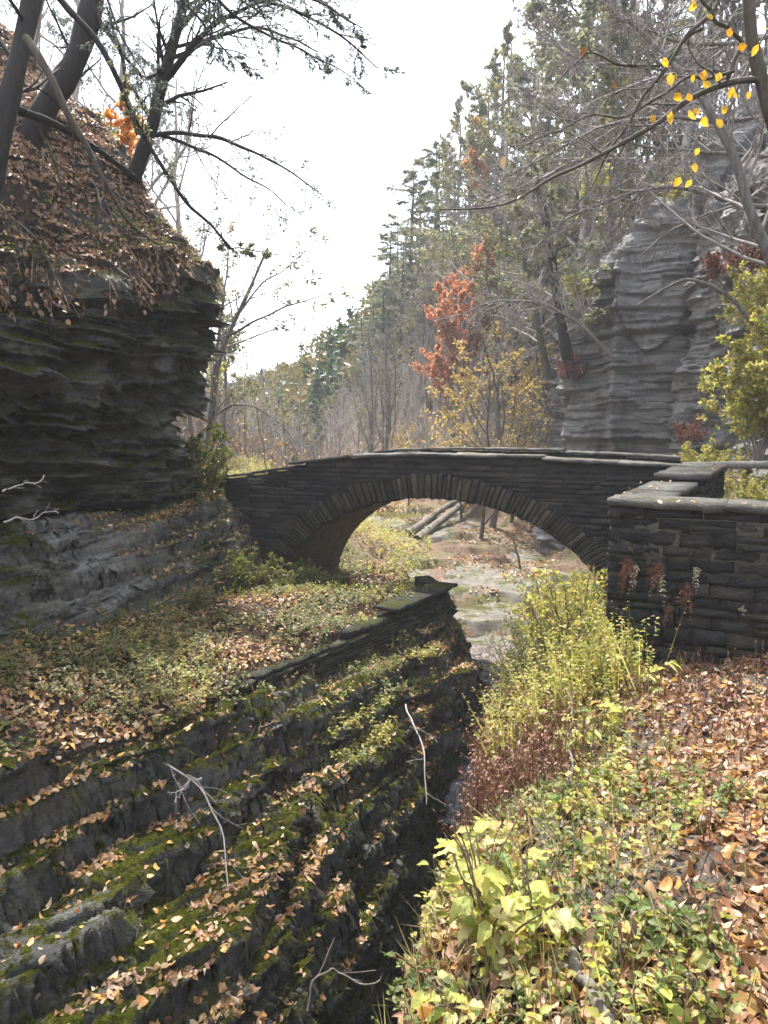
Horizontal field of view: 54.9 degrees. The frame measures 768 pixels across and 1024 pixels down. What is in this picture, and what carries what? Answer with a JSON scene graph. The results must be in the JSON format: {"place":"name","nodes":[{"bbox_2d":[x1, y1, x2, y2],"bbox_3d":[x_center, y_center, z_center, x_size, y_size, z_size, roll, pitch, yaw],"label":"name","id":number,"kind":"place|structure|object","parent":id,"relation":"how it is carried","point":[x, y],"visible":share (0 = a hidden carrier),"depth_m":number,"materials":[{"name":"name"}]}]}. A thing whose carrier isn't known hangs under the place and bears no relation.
{"place":"outdoors","nodes":[
{"label":"outdoors","id":0,"kind":"place"},
{"bbox_2d":[0,0,767,384],"label":"sky","id":1,"kind":"structure","parent":0,"point":[358,145],"materials":[{"name":"white"}]},
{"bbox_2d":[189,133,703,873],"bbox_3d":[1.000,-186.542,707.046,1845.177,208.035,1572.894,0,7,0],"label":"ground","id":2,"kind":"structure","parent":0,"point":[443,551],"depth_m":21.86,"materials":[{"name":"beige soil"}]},
{"bbox_2d":[0,0,203,208],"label":"hazy tree","id":3,"kind":"object","parent":2,"relation":"on","point":[66,20],"visible":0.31,"depth_m":19.70,"materials":[{"name":"grey plant"}]},
{"bbox_2d":[12,0,241,216],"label":"hazy tree","id":4,"kind":"object","parent":2,"relation":"on","point":[180,153],"visible":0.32,"depth_m":20.60,"materials":[{"name":"grey plant"}]},
{"bbox_2d":[118,52,225,274],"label":"hazy tree","id":5,"kind":"object","parent":2,"relation":"on","point":[187,114],"visible":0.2,"depth_m":24.55,"materials":[{"name":"grey plant"}]},
{"bbox_2d":[212,275,264,452],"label":"valley tree","id":6,"kind":"object","parent":2,"relation":"on","point":[232,339],"visible":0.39,"depth_m":25.15,"materials":[{"name":"grey plant"}]},
{"bbox_2d":[0,30,497,1023],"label":"rock wall","id":7,"kind":"structure","parent":2,"relation":"on","point":[88,414],"depth_m":7.71,"materials":[{"name":"grey stone"}]},
{"bbox_2d":[0,0,64,199],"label":"leaning tree","id":8,"kind":"object","parent":7,"relation":"on","point":[12,90],"visible":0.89,"depth_m":7.74,"materials":[{"name":"black plant"}]},
{"bbox_2d":[78,0,406,116],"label":"hemlock bough","id":9,"kind":"object","parent":8,"relation":"attached to","point":[327,68],"visible":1,"depth_m":7.29,"materials":[{"name":"green plant"}]},
{"bbox_2d":[18,105,137,177],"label":"fallen branch","id":10,"kind":"object","parent":7,"relation":"on","point":[39,117],"visible":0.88,"depth_m":8.65,"materials":[{"name":"brown wood"}]},
{"bbox_2d":[18,0,154,148],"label":"leaning tree","id":11,"kind":"object","parent":7,"relation":"on","point":[75,57],"visible":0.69,"depth_m":9.24,"materials":[{"name":"black plant"}]},
{"bbox_2d":[22,34,162,251],"bbox_3d":[-2.994,-3.822,7.834,0.449,1.959,1.371,6,9,41],"label":"fallen branch","id":12,"kind":"object","parent":7,"relation":"on","point":[27,40],"visible":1,"depth_m":7.56,"materials":[{"name":"wood"}]},
{"bbox_2d":[0,3,209,270],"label":"dead stems","id":13,"kind":"object","parent":7,"relation":"on","point":[176,224],"visible":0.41,"depth_m":9.50,"materials":[{"name":"brown plant"}]},
{"bbox_2d":[0,21,214,276],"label":"leaf litter","id":14,"kind":"object","parent":7,"relation":"on","point":[41,176],"visible":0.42,"depth_m":9.48,"materials":[{"name":"brown plant"}]},
{"bbox_2d":[0,242,222,330],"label":"trailing roots","id":15,"kind":"object","parent":7,"relation":"hanging from","point":[150,279],"visible":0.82,"depth_m":9.35,"materials":[{"name":"brown plant"}]},
{"bbox_2d":[69,477,264,601],"bbox_3d":[-3.374,0.424,13.216,3.623,2.038,7.869,0,7,0],"label":"ground cover","id":16,"kind":"object","parent":7,"relation":"on","point":[176,553],"visible":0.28,"depth_m":10.79,"materials":[{"name":"green plant"}]},
{"bbox_2d":[57,0,296,260],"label":"slanting sapling","id":17,"kind":"object","parent":7,"relation":"on","point":[88,30],"visible":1,"depth_m":6.95,"materials":[{"name":"black plant"}]},
{"bbox_2d":[172,422,235,486],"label":"bush","id":18,"kind":"object","parent":7,"relation":"on","point":[195,448],"visible":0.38,"depth_m":12.16,"materials":[{"name":"green plant"}]},
{"bbox_2d":[182,447,234,497],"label":"bush","id":19,"kind":"object","parent":7,"relation":"on","point":[215,482],"visible":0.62,"depth_m":12.22,"materials":[{"name":"green plant"}]},
{"bbox_2d":[0,489,433,759],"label":"leaf litter","id":20,"kind":"object","parent":7,"relation":"on","point":[136,723],"visible":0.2,"depth_m":8.07,"materials":[{"name":"brown plant"}]},
{"bbox_2d":[97,0,362,233],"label":"hemlock tree","id":21,"kind":"object","parent":7,"relation":"on","point":[142,152],"visible":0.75,"depth_m":9.60,"materials":[{"name":"black plant"}]},
{"bbox_2d":[0,560,466,799],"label":"dead stems","id":22,"kind":"object","parent":7,"relation":"on","point":[286,790],"visible":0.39,"depth_m":8.32,"materials":[{"name":"brown plant"}]},
{"bbox_2d":[0,551,467,772],"bbox_3d":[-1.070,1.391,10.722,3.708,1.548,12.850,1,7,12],"label":"ground cover","id":23,"kind":"object","parent":7,"relation":"on","point":[132,665],"visible":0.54,"depth_m":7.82,"materials":[{"name":"green plant"}]},
{"bbox_2d":[2,556,478,824],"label":"grass","id":24,"kind":"structure","parent":7,"relation":"on","point":[281,679],"depth_m":8.48,"materials":[{"name":"plant"}]},
{"bbox_2d":[209,545,282,593],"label":"bush","id":25,"kind":"object","parent":24,"relation":"on","point":[240,569],"visible":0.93,"depth_m":11.47,"materials":[{"name":"green plant"}]},
{"bbox_2d":[0,568,493,1023],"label":"leaf litter","id":26,"kind":"object","parent":7,"relation":"on","point":[223,1004],"visible":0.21,"depth_m":5.65,"materials":[{"name":"brown plant"}]},
{"bbox_2d":[203,205,354,463],"bbox_3d":[-2.371,-3.351,15.062,3.610,5.565,2.051,0,7,0],"label":"bare tree","id":27,"kind":"object","parent":7,"relation":"on","point":[213,413],"visible":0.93,"depth_m":14.98,"materials":[{"name":"grey plant"}]},
{"bbox_2d":[172,364,381,470],"bbox_3d":[-11.291,-6.596,40.365,24.473,9.767,40.113,0,7,0],"label":"thicket","id":28,"kind":"object","parent":2,"relation":"on","point":[245,444],"visible":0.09,"depth_m":25.60,"materials":[{"name":"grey plant"}]},
{"bbox_2d":[219,452,434,569],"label":"undergrowth","id":29,"kind":"object","parent":2,"relation":"on","point":[378,531],"visible":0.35,"depth_m":22.33,"materials":[{"name":"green plant"}]},
{"bbox_2d":[206,575,457,708],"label":"retaining wall","id":30,"kind":"structure","parent":2,"relation":"on","point":[356,641],"depth_m":9.96,"materials":[{"name":"stone"}]},
{"bbox_2d":[340,320,406,451],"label":"bare tree","id":31,"kind":"object","parent":2,"relation":"on","point":[370,420],"visible":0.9,"depth_m":30.26,"materials":[{"name":"grey plant"}]},
{"bbox_2d":[353,279,414,504],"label":"bare tree","id":32,"kind":"object","parent":2,"relation":"on","point":[389,412],"visible":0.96,"depth_m":30.23,"materials":[{"name":"grey plant"}]},
{"bbox_2d":[366,239,430,403],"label":"hemlock tree","id":33,"kind":"object","parent":2,"relation":"on","point":[401,311],"visible":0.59,"depth_m":48.56,"materials":[{"name":"green plant"}]},
{"bbox_2d":[370,156,428,364],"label":"hemlock tree","id":34,"kind":"object","parent":2,"relation":"on","point":[412,174],"visible":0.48,"depth_m":55.26,"materials":[{"name":"green plant"}]},
{"bbox_2d":[192,135,612,463],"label":"distant wood","id":35,"kind":"object","parent":2,"relation":"on","point":[291,386],"visible":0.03,"depth_m":73.64,"materials":[{"name":"plant"}]},
{"bbox_2d":[171,175,663,530],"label":"undergrowth","id":36,"kind":"object","parent":2,"relation":"on","point":[290,454],"visible":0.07,"depth_m":29.17,"materials":[{"name":"green plant"}]},
{"bbox_2d":[385,245,450,422],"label":"bare tree","id":37,"kind":"object","parent":2,"relation":"on","point":[411,333],"visible":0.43,"depth_m":43.21,"materials":[{"name":"grey plant"}]},
{"bbox_2d":[381,144,465,308],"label":"hemlock tree","id":38,"kind":"object","parent":2,"relation":"on","point":[432,161],"visible":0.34,"depth_m":53.65,"materials":[{"name":"green plant"}]},
{"bbox_2d":[396,222,465,415],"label":"bare tree","id":39,"kind":"object","parent":2,"relation":"on","point":[429,405],"visible":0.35,"depth_m":41.01,"materials":[{"name":"grey plant"}]},
{"bbox_2d":[208,447,680,592],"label":"stone bridge","id":40,"kind":"structure","parent":2,"relation":"on","point":[318,511],"depth_m":12.15,"materials":[{"name":"stone"}]},
{"bbox_2d":[419,95,480,304],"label":"hillside tree","id":41,"kind":"object","parent":2,"relation":"on","point":[433,181],"visible":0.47,"depth_m":47.42,"materials":[{"name":"green plant"}]},
{"bbox_2d":[411,224,492,419],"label":"bare tree","id":42,"kind":"object","parent":2,"relation":"on","point":[434,254],"visible":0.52,"depth_m":37.00,"materials":[{"name":"grey plant"}]},
{"bbox_2d":[347,425,568,623],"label":"leaf litter","id":43,"kind":"object","parent":2,"relation":"on","point":[532,564],"visible":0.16,"depth_m":21.00,"materials":[{"name":"brown plant"}]},
{"bbox_2d":[171,47,761,470],"bbox_3d":[0.345,-13.065,41.885,29.614,22.426,39.785,0,7,0],"label":"thicket","id":44,"kind":"object","parent":2,"relation":"on","point":[341,423],"visible":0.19,"depth_m":32.11,"materials":[{"name":"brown plant"}]},
{"bbox_2d":[440,47,503,236],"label":"hillside tree","id":45,"kind":"object","parent":2,"relation":"on","point":[467,89],"visible":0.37,"depth_m":41.28,"materials":[{"name":"green plant"}]},
{"bbox_2d":[391,336,555,538],"bbox_3d":[3.443,-2.070,24.535,5.327,6.929,4.844,-3,8,-24],"label":"golden tree","id":46,"kind":"object","parent":2,"relation":"on","point":[470,375],"visible":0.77,"depth_m":22.66,"materials":[{"name":"yellow plant"}]},
{"bbox_2d":[409,228,546,446],"bbox_3d":[3.830,-7.047,33.900,6.323,11.700,4.670,-6,9,-39],"label":"orange tree","id":47,"kind":"object","parent":2,"relation":"on","point":[442,371],"visible":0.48,"depth_m":32.52,"materials":[{"name":"brown plant"}]},
{"bbox_2d":[408,251,548,527],"bbox_3d":[3.594,-3.758,24.686,4.662,9.787,4.873,-4,8,-26],"label":"bare tree","id":48,"kind":"object","parent":2,"relation":"on","point":[494,517],"visible":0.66,"depth_m":24.18,"materials":[{"name":"grey plant"}]},
{"bbox_2d":[419,357,553,522],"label":"golden tree","id":49,"kind":"object","parent":2,"relation":"on","point":[518,389],"visible":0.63,"depth_m":24.36,"materials":[{"name":"yellow plant"}]},
{"bbox_2d":[469,644,529,708],"bbox_3d":[2.050,3.019,12.574,2.300,0.719,4.200,0,7,0],"label":"gravel bar","id":50,"kind":"object","parent":2,"relation":"on","point":[480,654],"visible":0.12,"depth_m":13.13,"materials":[{"name":"grey gravel"}]},
{"bbox_2d":[454,185,549,441],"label":"tree","id":51,"kind":"object","parent":2,"relation":"on","point":[487,227],"visible":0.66,"depth_m":28.14,"materials":[{"name":"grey plant"}]},
{"bbox_2d":[464,19,552,320],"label":"hillside tree","id":52,"kind":"object","parent":2,"relation":"on","point":[495,95],"visible":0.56,"depth_m":37.59,"materials":[{"name":"green plant"}]},
{"bbox_2d":[434,63,600,388],"bbox_3d":[5.125,-11.621,30.608,7.498,14.318,4.881,5,9,36],"label":"hillside tree","id":53,"kind":"object","parent":2,"relation":"on","point":[515,149],"visible":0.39,"depth_m":30.45,"materials":[{"name":"green plant"}]},
{"bbox_2d":[478,321,560,446],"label":"golden tree","id":54,"kind":"object","parent":2,"relation":"on","point":[524,373],"visible":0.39,"depth_m":25.79,"materials":[{"name":"yellow plant"}]},
{"bbox_2d":[453,6,590,341],"bbox_3d":[7.570,-15.429,34.128,7.675,15.484,5.869,-7,10,-43],"label":"hillside tree","id":55,"kind":"object","parent":2,"relation":"on","point":[551,89],"visible":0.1,"depth_m":34.21,"materials":[{"name":"green plant"}]},
{"bbox_2d":[486,220,565,380],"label":"leaning tree","id":56,"kind":"object","parent":2,"relation":"on","point":[546,367],"visible":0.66,"depth_m":21.41,"materials":[{"name":"brown plant"}]},
{"bbox_2d":[457,102,609,424],"bbox_3d":[5.912,-8.993,28.570,5.339,11.679,4.864,7,10,39],"label":"bare tree","id":57,"kind":"object","parent":2,"relation":"on","point":[512,129],"visible":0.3,"depth_m":27.67,"materials":[{"name":"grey plant"}]},
{"bbox_2d":[499,157,588,444],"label":"hillside tree","id":58,"kind":"object","parent":2,"relation":"on","point":[560,193],"visible":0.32,"depth_m":27.30,"materials":[{"name":"green plant"}]},
{"bbox_2d":[500,40,634,275],"bbox_3d":[7.639,-8.704,25.153,4.558,13.628,7.208,-3,8,-23],"label":"hillside tree","id":59,"kind":"object","parent":2,"relation":"on","point":[582,235],"visible":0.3,"depth_m":25.01,"materials":[{"name":"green plant"}]},
{"bbox_2d":[492,0,655,275],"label":"hillside tree","id":60,"kind":"object","parent":2,"relation":"on","point":[535,6],"visible":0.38,"depth_m":29.00,"materials":[{"name":"green plant"}]},
{"bbox_2d":[541,107,641,326],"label":"hillside tree","id":61,"kind":"object","parent":2,"relation":"on","point":[616,112],"visible":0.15,"depth_m":24.00,"materials":[{"name":"green plant"}]},
{"bbox_2d":[545,0,738,228],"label":"hillside tree","id":62,"kind":"object","parent":2,"relation":"on","point":[581,37],"visible":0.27,"depth_m":24.85,"materials":[{"name":"green plant"}]},
{"bbox_2d":[586,128,703,271],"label":"bare tree","id":63,"kind":"object","parent":2,"relation":"on","point":[646,150],"visible":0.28,"depth_m":23.56,"materials":[{"name":"grey plant"}]},
{"bbox_2d":[567,0,727,208],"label":"hillside tree","id":64,"kind":"object","parent":2,"relation":"on","point":[604,74],"visible":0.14,"depth_m":24.32,"materials":[{"name":"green plant"}]},
{"bbox_2d":[366,504,579,645],"bbox_3d":[2.750,2.103,24.251,8.500,3.412,20.400,0,7,0],"label":"creek ledge","id":65,"kind":"object","parent":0,"point":[484,620],"visible":0.22,"depth_m":18.11,"materials":[{"name":"beige stone"}]},
{"bbox_2d":[405,436,767,1023],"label":"bank","id":66,"kind":"structure","parent":0,"point":[710,879],"depth_m":2.89,"materials":[{"name":"brown plant"}]},
{"bbox_2d":[410,970,487,1023],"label":"yellow plant","id":67,"kind":"object","parent":66,"relation":"on","point":[419,998],"visible":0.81,"depth_m":2.14,"materials":[{"name":"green plant"}]},
{"bbox_2d":[439,755,477,829],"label":"cascade","id":68,"kind":"object","parent":66,"relation":"on","point":[451,796],"visible":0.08,"depth_m":9.79,"materials":[{"name":"liquid"}]},
{"bbox_2d":[452,819,519,896],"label":"yellow plant","id":69,"kind":"object","parent":66,"relation":"on","point":[489,839],"visible":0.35,"depth_m":2.90,"materials":[{"name":"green plant"}]},
{"bbox_2d":[433,820,560,974],"bbox_3d":[0.339,1.240,2.359,0.367,0.476,0.413,0,7,0],"label":"yellow plant","id":70,"kind":"object","parent":66,"relation":"on","point":[482,878],"visible":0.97,"depth_m":2.34,"materials":[{"name":"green plant"}]},
{"bbox_2d":[431,664,603,850],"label":"dead stems","id":71,"kind":"object","parent":66,"relation":"on","point":[494,783],"visible":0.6,"depth_m":4.59,"materials":[{"name":"brown plant"}]},
{"bbox_2d":[484,626,577,709],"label":"leafy bush","id":72,"kind":"object","parent":66,"relation":"on","point":[520,650],"visible":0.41,"depth_m":6.63,"materials":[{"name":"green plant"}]},
{"bbox_2d":[507,844,584,952],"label":"yellow plant","id":73,"kind":"object","parent":66,"relation":"on","point":[536,899],"visible":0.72,"depth_m":2.38,"materials":[{"name":"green plant"}]},
{"bbox_2d":[501,567,607,651],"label":"leafy bush","id":74,"kind":"object","parent":66,"relation":"on","point":[595,601],"visible":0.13,"depth_m":7.78,"materials":[{"name":"green plant"}]},
{"bbox_2d":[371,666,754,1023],"bbox_3d":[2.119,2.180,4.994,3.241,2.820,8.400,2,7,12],"label":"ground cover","id":75,"kind":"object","parent":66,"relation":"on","point":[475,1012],"visible":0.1,"depth_m":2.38,"materials":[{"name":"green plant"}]},
{"bbox_2d":[371,647,767,1023],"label":"grass","id":76,"kind":"structure","parent":66,"relation":"on","point":[587,880],"depth_m":2.68,"materials":[{"name":"plant"}]},
{"bbox_2d":[507,565,635,688],"bbox_3d":[1.764,1.213,6.908,1.077,1.461,1.178,-4,8,-29],"label":"leafy bush","id":77,"kind":"object","parent":66,"relation":"on","point":[573,594],"visible":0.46,"depth_m":6.83,"materials":[{"name":"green plant"}]},
{"bbox_2d":[462,599,688,768],"bbox_3d":[1.831,1.813,7.879,1.882,2.804,5.410,2,7,12],"label":"ground cover","id":78,"kind":"object","parent":66,"relation":"on","point":[554,677],"visible":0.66,"depth_m":5.75,"materials":[{"name":"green plant"}]},
{"bbox_2d":[388,637,767,1023],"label":"dead stems","id":79,"kind":"object","parent":66,"relation":"on","point":[715,912],"visible":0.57,"depth_m":2.92,"materials":[{"name":"brown plant"}]},
{"bbox_2d":[393,659,767,1023],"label":"ground cover","id":80,"kind":"object","parent":66,"relation":"on","point":[675,1010],"visible":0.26,"depth_m":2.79,"materials":[{"name":"green plant"}]},
{"bbox_2d":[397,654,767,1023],"bbox_3d":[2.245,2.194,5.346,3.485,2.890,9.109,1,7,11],"label":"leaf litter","id":81,"kind":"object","parent":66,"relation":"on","point":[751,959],"visible":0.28,"depth_m":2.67,"materials":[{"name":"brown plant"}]},
{"bbox_2d":[430,0,767,358],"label":"bare branches","id":82,"kind":"object","parent":66,"relation":"on","point":[557,169],"visible":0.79,"depth_m":12.10,"materials":[{"name":"grey plant"}]},
{"bbox_2d":[439,0,767,223],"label":"branching tree","id":83,"kind":"object","parent":66,"relation":"on","point":[754,54],"visible":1,"depth_m":4.05,"materials":[{"name":"brown plant"}]},
{"bbox_2d":[564,617,649,700],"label":"leafy bush","id":84,"kind":"object","parent":66,"relation":"on","point":[598,663],"visible":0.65,"depth_m":5.75,"materials":[{"name":"green plant"}]},
{"bbox_2d":[580,911,640,986],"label":"green plant","id":85,"kind":"object","parent":66,"relation":"on","point":[616,952],"visible":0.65,"depth_m":2.21,"materials":[{"name":"green plant"}]},
{"bbox_2d":[623,481,697,496],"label":"return wall","id":86,"kind":"structure","parent":66,"relation":"on","point":[684,489],"depth_m":7.53,"materials":[{"name":"stone"}]},
{"bbox_2d":[621,866,719,949],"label":"green plant","id":87,"kind":"object","parent":66,"relation":"on","point":[643,907],"visible":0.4,"depth_m":2.31,"materials":[{"name":"green plant"}]},
{"bbox_2d":[635,936,719,1023],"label":"green plant","id":88,"kind":"object","parent":66,"relation":"on","point":[707,1001],"visible":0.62,"depth_m":2.00,"materials":[{"name":"green plant"}]},
{"bbox_2d":[594,644,767,746],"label":"dead stems","id":89,"kind":"object","parent":66,"relation":"on","point":[758,725],"visible":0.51,"depth_m":5.03,"materials":[{"name":"brown plant"}]},
{"bbox_2d":[605,494,767,666],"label":"stone wall","id":90,"kind":"structure","parent":66,"relation":"on","point":[721,544],"depth_m":6.30,"materials":[{"name":"stone"}]},
{"bbox_2d":[653,463,726,498],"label":"end pillar","id":91,"kind":"structure","parent":66,"relation":"on","point":[710,482],"depth_m":8.68,"materials":[{"name":"stone"}]},
{"bbox_2d":[645,878,750,972],"bbox_3d":[0.942,1.236,2.170,0.337,0.221,0.312,-3,8,-24],"label":"green plant","id":92,"kind":"object","parent":66,"relation":"on","point":[703,958],"visible":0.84,"depth_m":2.19,"materials":[{"name":"green plant"}]},
{"bbox_2d":[531,85,767,553],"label":"cliff","id":93,"kind":"structure","parent":0,"point":[639,392],"depth_m":19.20,"materials":[{"name":"grey stone"}]},
{"bbox_2d":[499,139,614,376],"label":"leaning tree","id":94,"kind":"object","parent":93,"relation":"on","point":[565,349],"visible":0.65,"depth_m":20.17,"materials":[{"name":"green plant"}]},
{"bbox_2d":[566,0,767,268],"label":"bare tree","id":95,"kind":"object","parent":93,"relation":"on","point":[747,207],"visible":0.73,"depth_m":8.79,"materials":[{"name":"grey plant"}]},
{"bbox_2d":[483,0,767,278],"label":"bare branches","id":96,"kind":"object","parent":95,"relation":"attached to","point":[624,18],"visible":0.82,"depth_m":9.29,"materials":[{"name":"grey plant"}]},
{"bbox_2d":[695,344,767,460],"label":"yellow shrub","id":97,"kind":"object","parent":93,"relation":"on","point":[740,402],"visible":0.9,"depth_m":13.09,"materials":[{"name":"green plant"}]},
{"bbox_2d":[714,269,767,364],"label":"yellow shrub","id":98,"kind":"object","parent":93,"relation":"on","point":[749,309],"visible":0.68,"depth_m":12.85,"materials":[{"name":"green plant"}]},
{"bbox_2d":[715,301,767,394],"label":"yellow shrub","id":99,"kind":"object","parent":93,"relation":"on","point":[759,367],"visible":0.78,"depth_m":12.46,"materials":[{"name":"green plant"}]},
{"bbox_2d":[726,259,767,308],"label":"yellow shrub","id":100,"kind":"object","parent":93,"relation":"on","point":[739,285],"visible":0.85,"depth_m":13.08,"materials":[{"name":"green plant"}]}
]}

